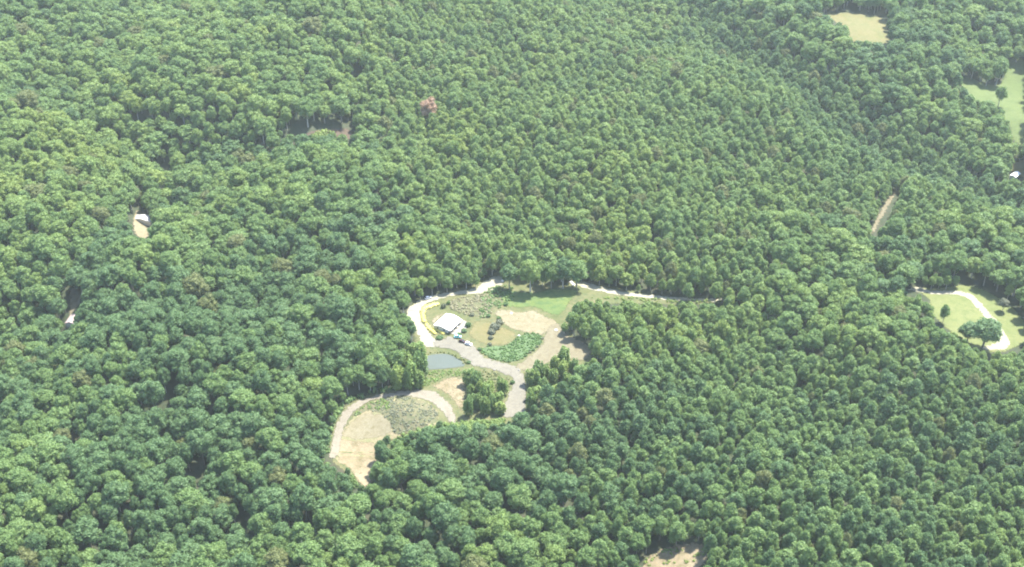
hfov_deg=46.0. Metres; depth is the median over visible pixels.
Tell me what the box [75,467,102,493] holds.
broadleaf tree
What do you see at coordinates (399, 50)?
slender tree
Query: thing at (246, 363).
broadleaf tree
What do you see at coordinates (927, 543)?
slender tree
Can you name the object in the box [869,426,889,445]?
slender tree
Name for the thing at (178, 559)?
broadleaf tree
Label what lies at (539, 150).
slender tree
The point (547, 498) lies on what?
broadleaf tree
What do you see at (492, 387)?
young tree
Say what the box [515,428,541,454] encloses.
broadleaf tree
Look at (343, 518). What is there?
broadleaf tree
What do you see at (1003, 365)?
slender tree
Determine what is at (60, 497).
broadleaf tree
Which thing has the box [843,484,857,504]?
slender tree
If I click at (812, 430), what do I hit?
slender tree
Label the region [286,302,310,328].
broadleaf tree
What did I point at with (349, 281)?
broadleaf tree
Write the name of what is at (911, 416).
slender tree
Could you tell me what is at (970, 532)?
slender tree
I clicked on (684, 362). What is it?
slender tree
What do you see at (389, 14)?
slender tree
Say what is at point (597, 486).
slender tree
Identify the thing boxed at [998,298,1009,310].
tree
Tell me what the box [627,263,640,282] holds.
slender tree
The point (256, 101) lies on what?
broadleaf tree
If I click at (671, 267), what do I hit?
slender tree
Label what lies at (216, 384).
broadleaf tree
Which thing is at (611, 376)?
slender tree
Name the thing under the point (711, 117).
slender tree
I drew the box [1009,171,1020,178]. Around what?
shed
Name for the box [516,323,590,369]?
dirt track
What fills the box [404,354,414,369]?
young tree
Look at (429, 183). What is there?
slender tree
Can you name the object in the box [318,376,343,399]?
broadleaf tree
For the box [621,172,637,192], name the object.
slender tree
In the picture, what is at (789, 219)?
broadleaf tree
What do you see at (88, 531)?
broadleaf tree
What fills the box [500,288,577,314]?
grass
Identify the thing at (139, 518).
broadleaf tree
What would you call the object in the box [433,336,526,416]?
driveway
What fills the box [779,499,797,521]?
slender tree
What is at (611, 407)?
slender tree
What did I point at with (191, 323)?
broadleaf tree
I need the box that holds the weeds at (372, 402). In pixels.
[355,397,389,415]
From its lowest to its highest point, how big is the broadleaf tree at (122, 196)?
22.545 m
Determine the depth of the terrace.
751.73 m
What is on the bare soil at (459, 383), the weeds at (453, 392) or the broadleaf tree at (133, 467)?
the weeds at (453, 392)
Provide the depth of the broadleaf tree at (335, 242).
805.01 m
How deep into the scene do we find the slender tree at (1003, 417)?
650.67 m
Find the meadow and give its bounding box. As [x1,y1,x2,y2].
[961,57,1023,144]
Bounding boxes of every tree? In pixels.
[0,222,12,243]
[0,317,18,336]
[0,373,16,398]
[0,458,13,483]
[0,527,16,555]
[1,117,25,139]
[3,466,37,494]
[3,517,32,541]
[8,194,26,214]
[8,453,39,484]
[14,403,40,423]
[17,306,37,324]
[20,325,40,342]
[22,497,48,522]
[22,532,46,552]
[24,202,45,223]
[31,483,48,504]
[32,237,57,265]
[32,439,64,467]
[33,388,54,410]
[35,285,61,306]
[36,416,59,434]
[45,481,78,519]
[46,296,66,319]
[47,253,70,288]
[47,462,69,480]
[48,527,74,548]
[50,343,76,365]
[59,128,80,147]
[59,443,87,470]
[59,544,78,563]
[65,265,89,292]
[69,514,102,547]
[70,456,89,478]
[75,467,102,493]
[76,251,101,272]
[77,329,107,350]
[85,413,103,441]
[86,450,113,476]
[87,492,105,511]
[94,105,119,128]
[95,264,122,288]
[96,296,124,315]
[96,503,118,523]
[98,524,128,552]
[101,479,129,511]
[103,551,130,566]
[104,240,125,261]
[106,435,122,455]
[107,341,127,364]
[109,450,130,474]
[112,188,135,206]
[112,387,137,411]
[118,289,138,311]
[122,414,147,435]
[124,459,142,480]
[125,543,151,563]
[126,360,141,381]
[126,440,146,463]
[127,509,150,531]
[129,167,148,189]
[130,271,146,288]
[132,474,152,496]
[133,243,154,262]
[135,380,165,406]
[139,142,160,161]
[139,280,163,302]
[140,76,159,97]
[142,406,166,433]
[142,437,170,464]
[145,481,170,507]
[146,509,171,537]
[149,541,177,566]
[151,235,172,253]
[156,204,181,226]
[159,250,182,272]
[160,347,189,373]
[163,458,185,478]
[164,265,191,284]
[164,476,190,494]
[166,311,184,342]
[166,550,192,566]
[169,416,187,439]
[173,486,208,519]
[179,442,193,470]
[182,272,210,298]
[182,314,199,336]
[182,407,209,431]
[183,386,210,409]
[186,426,212,465]
[187,516,213,537]
[188,556,216,566]
[189,340,207,359]
[193,542,222,562]
[198,472,222,494]
[201,318,219,336]
[202,372,227,397]
[205,413,231,438]
[210,503,233,531]
[217,449,245,476]
[217,470,239,497]
[221,59,240,75]
[223,336,251,368]
[224,529,251,551]
[228,120,242,139]
[231,265,254,286]
[233,309,255,328]
[236,351,257,374]
[237,461,262,490]
[240,0,260,19]
[240,411,267,436]
[246,93,265,112]
[247,511,273,535]
[248,469,269,491]
[249,52,271,71]
[249,211,273,231]
[251,368,271,393]
[252,185,273,212]
[252,345,273,367]
[254,426,282,449]
[256,487,288,511]
[257,450,282,469]
[258,234,279,254]
[263,546,289,566]
[264,320,284,338]
[270,349,288,369]
[276,375,300,393]
[277,397,296,420]
[281,330,306,347]
[282,473,303,494]
[284,151,309,171]
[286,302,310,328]
[289,481,316,519]
[290,521,314,544]
[290,538,324,566]
[292,190,315,211]
[292,252,318,276]
[296,96,316,126]
[297,454,323,476]
[298,211,317,237]
[299,360,320,379]
[301,16,321,35]
[301,376,323,393]
[306,437,326,456]
[307,276,331,298]
[308,326,327,355]
[309,63,329,83]
[312,507,331,530]
[315,528,335,551]
[317,471,338,495]
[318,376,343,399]
[323,328,352,351]
[326,232,346,253]
[328,506,355,532]
[329,94,349,123]
[329,533,363,561]
[331,295,356,320]
[332,557,351,566]
[335,213,359,239]
[336,341,359,364]
[337,367,353,394]
[338,269,362,292]
[342,46,361,65]
[343,493,371,517]
[344,180,365,199]
[348,197,373,219]
[350,249,370,272]
[353,285,380,308]
[354,335,378,359]
[363,350,390,382]
[363,535,382,563]
[371,250,398,271]
[373,490,389,511]
[378,466,399,488]
[384,6,397,22]
[387,329,407,349]
[388,349,404,366]
[390,362,403,390]
[390,457,410,490]
[393,41,405,59]
[394,167,407,185]
[397,213,414,234]
[399,543,425,566]
[401,349,409,367]
[402,359,417,390]
[404,181,424,199]
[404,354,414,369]
[405,340,419,353]
[405,516,422,542]
[408,259,426,277]
[408,340,427,358]
[408,453,437,482]
[412,350,428,376]
[413,369,424,388]
[419,96,437,118]
[420,491,445,527]
[423,177,436,195]
[429,500,461,531]
[431,267,443,290]
[432,426,451,447]
[434,447,453,472]
[436,244,449,265]
[441,252,458,268]
[441,522,461,552]
[447,426,466,450]
[459,160,473,176]
[459,267,472,288]
[459,437,480,463]
[461,21,476,37]
[461,553,488,566]
[462,367,473,385]
[462,397,472,415]
[466,383,474,394]
[466,393,474,407]
[467,463,490,485]
[469,421,488,445]
[470,506,490,527]
[471,370,483,386]
[473,392,482,409]
[475,379,482,395]
[478,542,499,566]
[479,381,490,398]
[479,395,490,414]
[481,490,503,510]
[485,252,499,275]
[487,378,494,392]
[488,394,496,411]
[490,391,503,401]
[490,466,515,498]
[492,530,517,564]
[494,401,506,414]
[496,376,508,394]
[498,423,521,445]
[499,263,518,288]
[502,195,516,209]
[503,127,517,142]
[503,451,521,470]
[504,539,534,566]
[506,483,531,514]
[507,248,521,267]
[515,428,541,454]
[516,259,541,291]
[518,455,536,480]
[519,249,536,267]
[519,515,543,537]
[521,195,538,212]
[523,115,536,132]
[523,557,543,566]
[524,215,541,233]
[524,367,539,386]
[526,175,544,192]
[526,385,541,396]
[526,391,537,409]
[532,359,545,377]
[533,143,546,159]
[534,414,551,436]
[535,488,558,511]
[536,402,555,416]
[537,376,547,386]
[538,383,555,400]
[539,252,557,263]
[539,442,559,463]
[540,112,554,130]
[540,510,563,531]
[541,364,549,377]
[541,544,565,566]
[542,260,560,288]
[544,427,558,443]
[544,533,569,556]
[548,368,558,384]
[548,471,579,507]
[549,354,559,370]
[551,163,562,180]
[554,381,568,397]
[554,437,569,457]
[555,256,573,287]
[557,344,569,363]
[558,358,568,379]
[558,419,573,439]
[559,39,574,55]
[559,506,577,529]
[561,410,580,427]
[562,371,570,383]
[565,427,584,449]
[567,358,578,375]
[567,374,583,392]
[568,529,590,551]
[569,259,588,287]
[572,363,587,384]
[573,492,591,518]
[574,544,597,566]
[578,322,591,341]
[581,194,595,209]
[581,515,597,533]
[583,380,600,398]
[585,362,603,381]
[586,252,604,270]
[589,319,605,336]
[590,425,608,445]
[590,478,604,496]
[591,538,609,559]
[592,265,606,284]
[595,388,615,411]
[597,480,620,503]
[599,342,616,358]
[599,467,616,483]
[602,367,620,386]
[603,399,618,417]
[603,498,620,520]
[610,123,624,140]
[610,516,623,539]
[613,541,629,562]
[614,442,630,464]
[617,419,632,436]
[618,353,638,371]
[619,403,639,422]
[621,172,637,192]
[622,300,637,315]
[622,457,635,475]
[623,484,638,504]
[626,379,638,398]
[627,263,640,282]
[628,532,646,553]
[629,244,647,265]
[630,335,643,352]
[631,514,655,535]
[634,210,651,226]
[641,367,661,385]
[644,403,658,421]
[645,358,663,374]
[647,504,662,522]
[649,104,664,126]
[651,439,667,460]
[651,515,669,540]
[654,204,671,222]
[658,447,676,461]
[659,172,676,188]
[660,421,680,442]
[662,251,679,269]
[663,358,677,377]
[663,397,682,415]
[664,261,676,278]
[666,495,682,513]
[667,156,682,173]
[667,335,683,353]
[668,209,683,228]
[668,521,687,544]
[673,474,690,498]
[674,93,688,109]
[674,272,685,293]
[676,353,691,371]
[677,441,691,459]
[682,500,698,518]
[686,266,703,290]
[686,483,701,501]
[688,442,703,463]
[691,81,706,99]
[693,519,706,540]
[695,220,707,236]
[695,468,715,488]
[698,500,713,519]
[699,237,712,251]
[700,263,717,290]
[700,446,718,463]
[702,534,719,553]
[704,111,719,124]
[704,483,728,502]
[707,388,726,406]
[708,336,724,358]
[709,281,723,302]
[711,245,724,260]
[711,308,729,323]
[711,501,724,518]
[715,530,727,546]
[719,206,736,228]
[722,502,738,519]
[723,327,738,346]
[725,464,739,484]
[727,137,740,154]
[727,516,746,537]
[731,274,746,293]
[733,307,746,328]
[733,352,748,369]
[736,285,751,302]
[738,538,756,562]
[739,472,758,489]
[743,95,759,112]
[743,238,760,257]
[744,485,765,511]
[746,511,764,527]
[748,310,763,329]
[748,527,767,553]
[749,294,765,309]
[749,335,766,353]
[749,432,766,448]
[750,369,764,385]
[752,388,771,406]
[756,187,774,206]
[756,210,772,234]
[759,352,776,369]
[761,376,776,391]
[762,504,779,521]
[762,548,775,566]
[763,531,778,550]
[764,487,781,505]
[766,295,782,317]
[767,327,789,349]
[768,557,783,566]
[769,460,793,481]
[771,413,785,427]
[771,520,783,538]
[772,194,788,210]
[774,311,802,336]
[775,3,795,26]
[775,548,796,563]
[776,385,793,398]
[777,209,802,229]
[777,273,796,296]
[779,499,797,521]
[780,532,796,548]
[781,516,797,535]
[782,294,802,313]
[782,434,800,454]
[783,443,802,463]
[783,557,798,566]
[787,478,804,492]
[789,351,806,370]
[789,540,807,559]
[793,451,811,467]
[793,487,805,507]
[794,511,808,528]
[795,302,818,327]
[797,363,810,384]
[798,546,818,566]
[801,41,820,63]
[803,328,824,353]
[803,424,817,441]
[805,353,820,373]
[807,195,820,210]
[812,484,829,503]
[813,522,827,540]
[814,23,835,40]
[814,374,828,394]
[815,444,831,458]
[816,430,833,452]
[816,506,837,525]
[816,535,831,560]
[820,323,840,344]
[820,545,835,563]
[821,163,835,177]
[821,344,837,361]
[822,390,840,408]
[824,524,843,546]
[828,470,847,487]
[829,480,845,506]
[830,434,845,453]
[834,233,858,254]
[834,261,860,279]
[837,334,855,357]
[838,510,857,532]
[838,548,861,566]
[842,355,856,375]
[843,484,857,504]
[847,149,860,169]
[850,366,868,387]
[851,244,874,263]
[851,494,871,508]
[852,508,865,533]
[852,531,866,547]
[856,274,878,292]
[856,326,880,354]
[860,473,878,487]
[861,505,874,521]
[862,402,877,422]
[862,419,876,435]
[862,460,877,475]
[864,89,884,108]
[864,482,879,502]
[865,526,886,548]
[866,129,881,144]
[866,544,882,564]
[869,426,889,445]
[872,336,889,353]
[872,384,888,405]
[875,453,894,480]
[876,253,894,273]
[877,543,900,566]
[878,396,898,418]
[879,352,892,371]
[879,372,899,393]
[880,82,902,102]
[884,515,903,544]
[885,121,897,136]
[886,217,906,237]
[886,478,899,496]
[887,234,913,258]
[887,319,910,338]
[891,263,919,286]
[891,415,909,431]
[891,557,906,566]
[892,134,906,150]
[895,330,918,350]
[899,186,916,202]
[899,440,918,462]
[899,488,918,503]
[899,510,915,525]
[901,499,918,515]
[902,204,918,219]
[902,356,920,372]
[902,524,922,545]
[902,538,918,560]
[903,378,924,397]
[905,408,918,429]
[907,549,927,566]
[910,452,927,474]
[911,49,924,65]
[916,358,935,373]
[918,480,933,497]
[918,532,934,551]
[919,421,937,442]
[921,276,927,287]
[921,520,936,540]
[922,370,939,392]
[924,65,943,83]
[928,276,935,286]
[928,397,944,414]
[929,235,949,253]
[930,329,951,348]
[933,542,947,560]
[934,159,949,177]
[935,207,960,226]
[935,518,948,535]
[936,276,943,287]
[936,360,949,377]
[938,345,957,360]
[940,109,963,125]
[940,304,950,322]
[942,459,962,479]
[943,479,958,495]
[944,275,951,286]
[944,414,959,432]
[946,223,967,242]
[946,249,968,278]
[952,275,959,286]
[952,431,973,454]
[952,542,971,557]
[953,421,977,439]
[954,450,971,468]
[956,486,973,504]
[957,320,974,339]
[958,238,981,258]
[959,385,977,401]
[959,506,980,527]
[960,523,979,541]
[961,351,979,367]
[964,373,981,388]
[965,256,982,277]
[968,317,1002,347]
[968,447,984,463]
[973,358,992,374]
[973,404,994,423]
[974,222,997,248]
[974,421,991,438]
[974,554,987,566]
[976,514,997,534]
[982,532,998,557]
[983,250,1009,269]
[985,449,1004,472]
[988,269,1008,291]
[988,541,1003,561]
[989,162,1010,180]
[990,554,1008,566]
[991,205,1015,223]
[994,358,1013,374]
[994,511,1015,530]
[995,86,1008,105]
[995,444,1011,463]
[996,408,1009,424]
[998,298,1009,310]
[1000,375,1017,394]
[1001,467,1014,483]
[1005,265,1023,295]
[1005,424,1019,441]
[1006,485,1023,507]
[1009,404,1023,424]
[1012,187,1023,207]
[1014,386,1023,405]
[1015,415,1023,442]
[1016,541,1023,557]
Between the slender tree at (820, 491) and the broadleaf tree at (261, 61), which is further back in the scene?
the broadleaf tree at (261, 61)
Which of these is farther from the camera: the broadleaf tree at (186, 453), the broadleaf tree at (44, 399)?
the broadleaf tree at (44, 399)
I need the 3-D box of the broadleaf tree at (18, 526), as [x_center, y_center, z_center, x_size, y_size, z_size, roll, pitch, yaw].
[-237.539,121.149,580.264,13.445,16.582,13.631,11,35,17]
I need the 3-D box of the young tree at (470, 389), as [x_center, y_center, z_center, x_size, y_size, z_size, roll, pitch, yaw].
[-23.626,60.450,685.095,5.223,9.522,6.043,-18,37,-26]
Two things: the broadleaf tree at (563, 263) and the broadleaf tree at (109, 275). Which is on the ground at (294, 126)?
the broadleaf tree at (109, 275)
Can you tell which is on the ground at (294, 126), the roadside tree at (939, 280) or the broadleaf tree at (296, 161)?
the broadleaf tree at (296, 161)
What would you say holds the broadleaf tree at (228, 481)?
on the ground at (294, 126)
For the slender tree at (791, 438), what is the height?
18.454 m
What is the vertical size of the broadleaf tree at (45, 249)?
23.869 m
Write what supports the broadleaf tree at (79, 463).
on the ground at (294, 126)
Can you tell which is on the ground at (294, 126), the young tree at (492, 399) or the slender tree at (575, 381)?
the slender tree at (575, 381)
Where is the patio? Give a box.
[451,320,466,333]
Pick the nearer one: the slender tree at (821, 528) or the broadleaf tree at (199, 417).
the slender tree at (821, 528)
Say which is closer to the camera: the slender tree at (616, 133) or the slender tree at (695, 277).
the slender tree at (695, 277)
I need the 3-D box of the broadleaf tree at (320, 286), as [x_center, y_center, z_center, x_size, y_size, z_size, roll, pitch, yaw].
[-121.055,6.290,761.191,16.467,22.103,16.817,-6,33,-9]
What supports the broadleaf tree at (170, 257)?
on the ground at (294, 126)
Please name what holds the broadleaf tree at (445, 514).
on the ground at (294, 126)
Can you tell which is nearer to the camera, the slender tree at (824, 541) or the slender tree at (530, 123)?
the slender tree at (824, 541)
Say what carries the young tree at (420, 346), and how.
on the lawn at (522, 286)
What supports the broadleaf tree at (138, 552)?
on the ground at (294, 126)
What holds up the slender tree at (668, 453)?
on the ground at (294, 126)
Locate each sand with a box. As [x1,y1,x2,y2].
[335,439,376,485]
[342,413,390,439]
[495,310,555,334]
[643,542,707,566]
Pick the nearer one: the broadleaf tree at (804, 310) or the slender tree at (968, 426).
the slender tree at (968, 426)
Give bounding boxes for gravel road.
[329,389,455,457]
[407,276,502,346]
[577,281,724,301]
[908,286,1009,349]
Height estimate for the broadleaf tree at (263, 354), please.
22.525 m
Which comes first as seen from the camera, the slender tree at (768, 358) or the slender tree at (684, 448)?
the slender tree at (684, 448)
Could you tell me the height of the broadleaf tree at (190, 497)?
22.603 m
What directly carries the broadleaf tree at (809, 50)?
on the ground at (294, 126)
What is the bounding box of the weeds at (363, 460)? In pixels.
[341,441,373,483]
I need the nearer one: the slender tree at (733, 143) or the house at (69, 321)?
the house at (69, 321)
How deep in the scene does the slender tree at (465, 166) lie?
893.83 m
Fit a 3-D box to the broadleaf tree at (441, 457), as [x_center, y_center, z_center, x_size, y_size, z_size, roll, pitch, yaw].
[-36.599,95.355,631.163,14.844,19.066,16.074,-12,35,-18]
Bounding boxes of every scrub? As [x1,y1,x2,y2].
[311,129,336,139]
[423,369,462,386]
[449,293,493,317]
[476,369,510,391]
[479,284,515,317]
[592,296,723,302]
[643,547,704,565]
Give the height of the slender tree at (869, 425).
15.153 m
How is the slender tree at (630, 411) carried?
on the ground at (294, 126)
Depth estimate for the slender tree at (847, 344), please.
710.01 m
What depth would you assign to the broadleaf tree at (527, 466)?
622.56 m
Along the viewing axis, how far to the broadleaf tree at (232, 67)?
988.68 m
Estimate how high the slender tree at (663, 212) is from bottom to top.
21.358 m
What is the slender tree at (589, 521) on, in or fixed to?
on the ground at (294, 126)
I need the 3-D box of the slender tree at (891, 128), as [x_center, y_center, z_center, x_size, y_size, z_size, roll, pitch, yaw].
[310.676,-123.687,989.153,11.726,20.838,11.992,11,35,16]
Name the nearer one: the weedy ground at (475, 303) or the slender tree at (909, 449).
the slender tree at (909, 449)
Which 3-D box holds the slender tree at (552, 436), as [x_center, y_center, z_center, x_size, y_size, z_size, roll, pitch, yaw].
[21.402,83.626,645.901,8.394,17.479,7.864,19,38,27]
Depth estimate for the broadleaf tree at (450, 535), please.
583.85 m
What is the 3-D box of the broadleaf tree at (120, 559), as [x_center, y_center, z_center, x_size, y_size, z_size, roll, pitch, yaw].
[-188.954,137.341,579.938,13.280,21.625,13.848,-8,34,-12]
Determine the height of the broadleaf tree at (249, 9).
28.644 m
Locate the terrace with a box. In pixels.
[432,313,442,323]
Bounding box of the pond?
[427,354,464,369]
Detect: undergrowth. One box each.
[321,385,391,487]
[397,417,505,438]
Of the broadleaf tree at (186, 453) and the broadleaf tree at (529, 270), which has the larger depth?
the broadleaf tree at (529, 270)
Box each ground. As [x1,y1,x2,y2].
[0,0,1023,566]
[359,398,436,433]
[449,292,502,316]
[483,334,540,361]
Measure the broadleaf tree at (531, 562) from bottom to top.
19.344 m
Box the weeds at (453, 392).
[440,376,464,409]
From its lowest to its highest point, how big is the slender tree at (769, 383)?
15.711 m
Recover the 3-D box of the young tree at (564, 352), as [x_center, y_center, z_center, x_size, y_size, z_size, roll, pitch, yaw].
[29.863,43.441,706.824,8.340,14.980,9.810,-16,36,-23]
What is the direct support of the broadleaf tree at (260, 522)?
on the ground at (294, 126)
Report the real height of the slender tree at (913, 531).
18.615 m
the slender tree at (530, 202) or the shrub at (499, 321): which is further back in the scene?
the slender tree at (530, 202)
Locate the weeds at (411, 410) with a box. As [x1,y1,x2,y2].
[354,397,437,433]
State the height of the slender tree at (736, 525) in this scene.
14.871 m
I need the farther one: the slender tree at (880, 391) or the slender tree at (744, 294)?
the slender tree at (744, 294)
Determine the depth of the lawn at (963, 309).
757.57 m
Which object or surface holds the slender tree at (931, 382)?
on the ground at (294, 126)
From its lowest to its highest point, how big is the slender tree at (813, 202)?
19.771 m
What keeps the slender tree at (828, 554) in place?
on the ground at (294, 126)
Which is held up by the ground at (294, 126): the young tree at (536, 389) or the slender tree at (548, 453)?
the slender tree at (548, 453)
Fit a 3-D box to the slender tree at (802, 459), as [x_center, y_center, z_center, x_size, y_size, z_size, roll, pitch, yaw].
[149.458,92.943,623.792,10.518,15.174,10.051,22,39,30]
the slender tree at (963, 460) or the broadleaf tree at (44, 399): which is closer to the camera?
the slender tree at (963, 460)
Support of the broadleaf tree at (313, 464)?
on the ground at (294, 126)
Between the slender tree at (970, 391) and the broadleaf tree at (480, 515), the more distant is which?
the slender tree at (970, 391)
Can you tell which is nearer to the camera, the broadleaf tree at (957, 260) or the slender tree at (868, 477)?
the slender tree at (868, 477)
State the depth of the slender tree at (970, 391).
667.02 m
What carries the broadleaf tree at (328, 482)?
on the ground at (294, 126)
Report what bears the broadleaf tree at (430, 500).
on the ground at (294, 126)
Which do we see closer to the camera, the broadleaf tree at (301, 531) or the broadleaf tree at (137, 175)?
the broadleaf tree at (301, 531)
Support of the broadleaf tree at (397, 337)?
on the ground at (294, 126)
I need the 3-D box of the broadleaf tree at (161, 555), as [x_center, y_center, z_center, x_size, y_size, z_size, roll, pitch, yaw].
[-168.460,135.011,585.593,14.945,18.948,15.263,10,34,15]
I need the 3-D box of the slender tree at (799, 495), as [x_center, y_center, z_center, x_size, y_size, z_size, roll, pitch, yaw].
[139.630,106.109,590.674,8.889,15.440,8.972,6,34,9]
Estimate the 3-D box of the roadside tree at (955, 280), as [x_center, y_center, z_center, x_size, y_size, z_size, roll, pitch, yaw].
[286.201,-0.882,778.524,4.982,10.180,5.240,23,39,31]
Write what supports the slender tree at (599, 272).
on the lawn at (522, 286)
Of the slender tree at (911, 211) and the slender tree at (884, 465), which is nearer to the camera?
the slender tree at (884, 465)
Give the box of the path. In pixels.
[871,189,895,233]
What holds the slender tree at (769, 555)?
on the ground at (294, 126)
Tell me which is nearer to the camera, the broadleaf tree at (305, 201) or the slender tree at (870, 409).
the slender tree at (870, 409)
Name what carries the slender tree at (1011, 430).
on the ground at (294, 126)
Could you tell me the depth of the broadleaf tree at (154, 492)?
603.30 m
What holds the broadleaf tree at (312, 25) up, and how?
on the ground at (294, 126)
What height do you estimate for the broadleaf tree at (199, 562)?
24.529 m
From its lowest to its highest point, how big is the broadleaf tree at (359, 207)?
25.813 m
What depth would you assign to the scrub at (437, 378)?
702.82 m
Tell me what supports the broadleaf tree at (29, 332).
on the ground at (294, 126)
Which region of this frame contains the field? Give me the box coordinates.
[826,12,889,45]
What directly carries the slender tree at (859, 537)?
on the ground at (294, 126)
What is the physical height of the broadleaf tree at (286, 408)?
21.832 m
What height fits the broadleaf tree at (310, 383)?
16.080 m
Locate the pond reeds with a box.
[428,351,466,363]
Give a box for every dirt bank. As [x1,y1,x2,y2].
[68,287,80,317]
[295,128,354,139]
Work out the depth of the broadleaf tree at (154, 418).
648.01 m
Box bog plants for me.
[480,332,542,361]
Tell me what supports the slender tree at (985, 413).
on the ground at (294, 126)
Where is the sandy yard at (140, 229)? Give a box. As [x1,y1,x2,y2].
[132,210,152,237]
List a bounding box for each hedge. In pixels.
[420,309,426,322]
[421,302,438,309]
[425,323,435,333]
[432,327,444,333]
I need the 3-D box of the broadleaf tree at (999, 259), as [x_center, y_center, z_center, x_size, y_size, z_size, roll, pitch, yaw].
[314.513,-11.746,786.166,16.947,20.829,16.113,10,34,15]
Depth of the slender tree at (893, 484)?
601.05 m
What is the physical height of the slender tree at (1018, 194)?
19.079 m
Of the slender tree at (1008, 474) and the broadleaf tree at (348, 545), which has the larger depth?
the slender tree at (1008, 474)
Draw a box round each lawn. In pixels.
[329,267,723,487]
[469,320,515,344]
[913,285,1023,352]
[1011,160,1023,176]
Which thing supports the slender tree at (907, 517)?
on the ground at (294, 126)
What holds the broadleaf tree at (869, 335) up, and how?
on the ground at (294, 126)
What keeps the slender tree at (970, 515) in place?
on the ground at (294, 126)
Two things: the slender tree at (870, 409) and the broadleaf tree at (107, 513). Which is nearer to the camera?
the broadleaf tree at (107, 513)
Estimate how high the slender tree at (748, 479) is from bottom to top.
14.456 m
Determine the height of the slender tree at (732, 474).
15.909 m
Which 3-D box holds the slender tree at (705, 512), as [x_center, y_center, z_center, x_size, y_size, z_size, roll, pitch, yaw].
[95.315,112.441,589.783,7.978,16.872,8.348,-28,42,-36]
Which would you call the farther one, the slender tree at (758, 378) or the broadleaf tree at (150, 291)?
the broadleaf tree at (150, 291)
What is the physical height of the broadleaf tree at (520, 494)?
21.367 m
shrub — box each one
[436,335,443,339]
[488,328,495,333]
[489,322,500,329]
[496,318,503,323]
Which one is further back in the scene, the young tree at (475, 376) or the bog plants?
the bog plants
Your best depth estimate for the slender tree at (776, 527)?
572.63 m
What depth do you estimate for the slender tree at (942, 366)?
687.59 m
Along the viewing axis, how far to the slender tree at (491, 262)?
785.73 m
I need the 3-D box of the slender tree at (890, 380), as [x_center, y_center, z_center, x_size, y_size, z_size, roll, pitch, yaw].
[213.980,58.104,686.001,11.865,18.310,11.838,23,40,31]
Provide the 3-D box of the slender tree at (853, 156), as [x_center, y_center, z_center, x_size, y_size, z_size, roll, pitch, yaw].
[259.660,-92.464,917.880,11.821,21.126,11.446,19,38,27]
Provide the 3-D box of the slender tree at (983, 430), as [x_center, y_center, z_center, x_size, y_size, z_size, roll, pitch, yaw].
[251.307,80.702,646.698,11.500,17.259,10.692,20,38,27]
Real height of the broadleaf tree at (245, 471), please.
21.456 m
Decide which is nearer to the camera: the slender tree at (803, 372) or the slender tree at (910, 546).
the slender tree at (910, 546)
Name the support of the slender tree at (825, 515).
on the ground at (294, 126)
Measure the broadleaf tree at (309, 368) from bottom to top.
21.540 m
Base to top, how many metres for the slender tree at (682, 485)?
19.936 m
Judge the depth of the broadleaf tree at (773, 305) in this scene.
744.69 m
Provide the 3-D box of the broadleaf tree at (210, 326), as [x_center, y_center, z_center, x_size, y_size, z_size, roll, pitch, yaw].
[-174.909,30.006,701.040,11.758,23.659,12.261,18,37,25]
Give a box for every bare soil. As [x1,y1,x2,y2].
[335,396,438,484]
[433,377,464,409]
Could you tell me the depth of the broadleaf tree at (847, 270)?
767.14 m
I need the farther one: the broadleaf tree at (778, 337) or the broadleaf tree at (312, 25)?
the broadleaf tree at (312, 25)
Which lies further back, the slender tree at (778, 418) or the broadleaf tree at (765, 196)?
the broadleaf tree at (765, 196)
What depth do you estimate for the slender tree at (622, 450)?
633.70 m
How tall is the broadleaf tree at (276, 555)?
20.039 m
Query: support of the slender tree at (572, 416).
on the ground at (294, 126)
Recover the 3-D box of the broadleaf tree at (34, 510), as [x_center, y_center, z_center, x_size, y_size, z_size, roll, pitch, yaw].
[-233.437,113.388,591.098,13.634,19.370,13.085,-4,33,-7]
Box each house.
[64,313,75,326]
[135,214,150,225]
[434,313,462,333]
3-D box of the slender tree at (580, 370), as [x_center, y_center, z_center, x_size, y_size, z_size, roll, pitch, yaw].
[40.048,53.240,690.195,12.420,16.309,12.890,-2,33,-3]
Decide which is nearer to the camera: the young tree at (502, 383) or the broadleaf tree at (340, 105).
the young tree at (502, 383)
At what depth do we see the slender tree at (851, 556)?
548.26 m
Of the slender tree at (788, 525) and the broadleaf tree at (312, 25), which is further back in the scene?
the broadleaf tree at (312, 25)

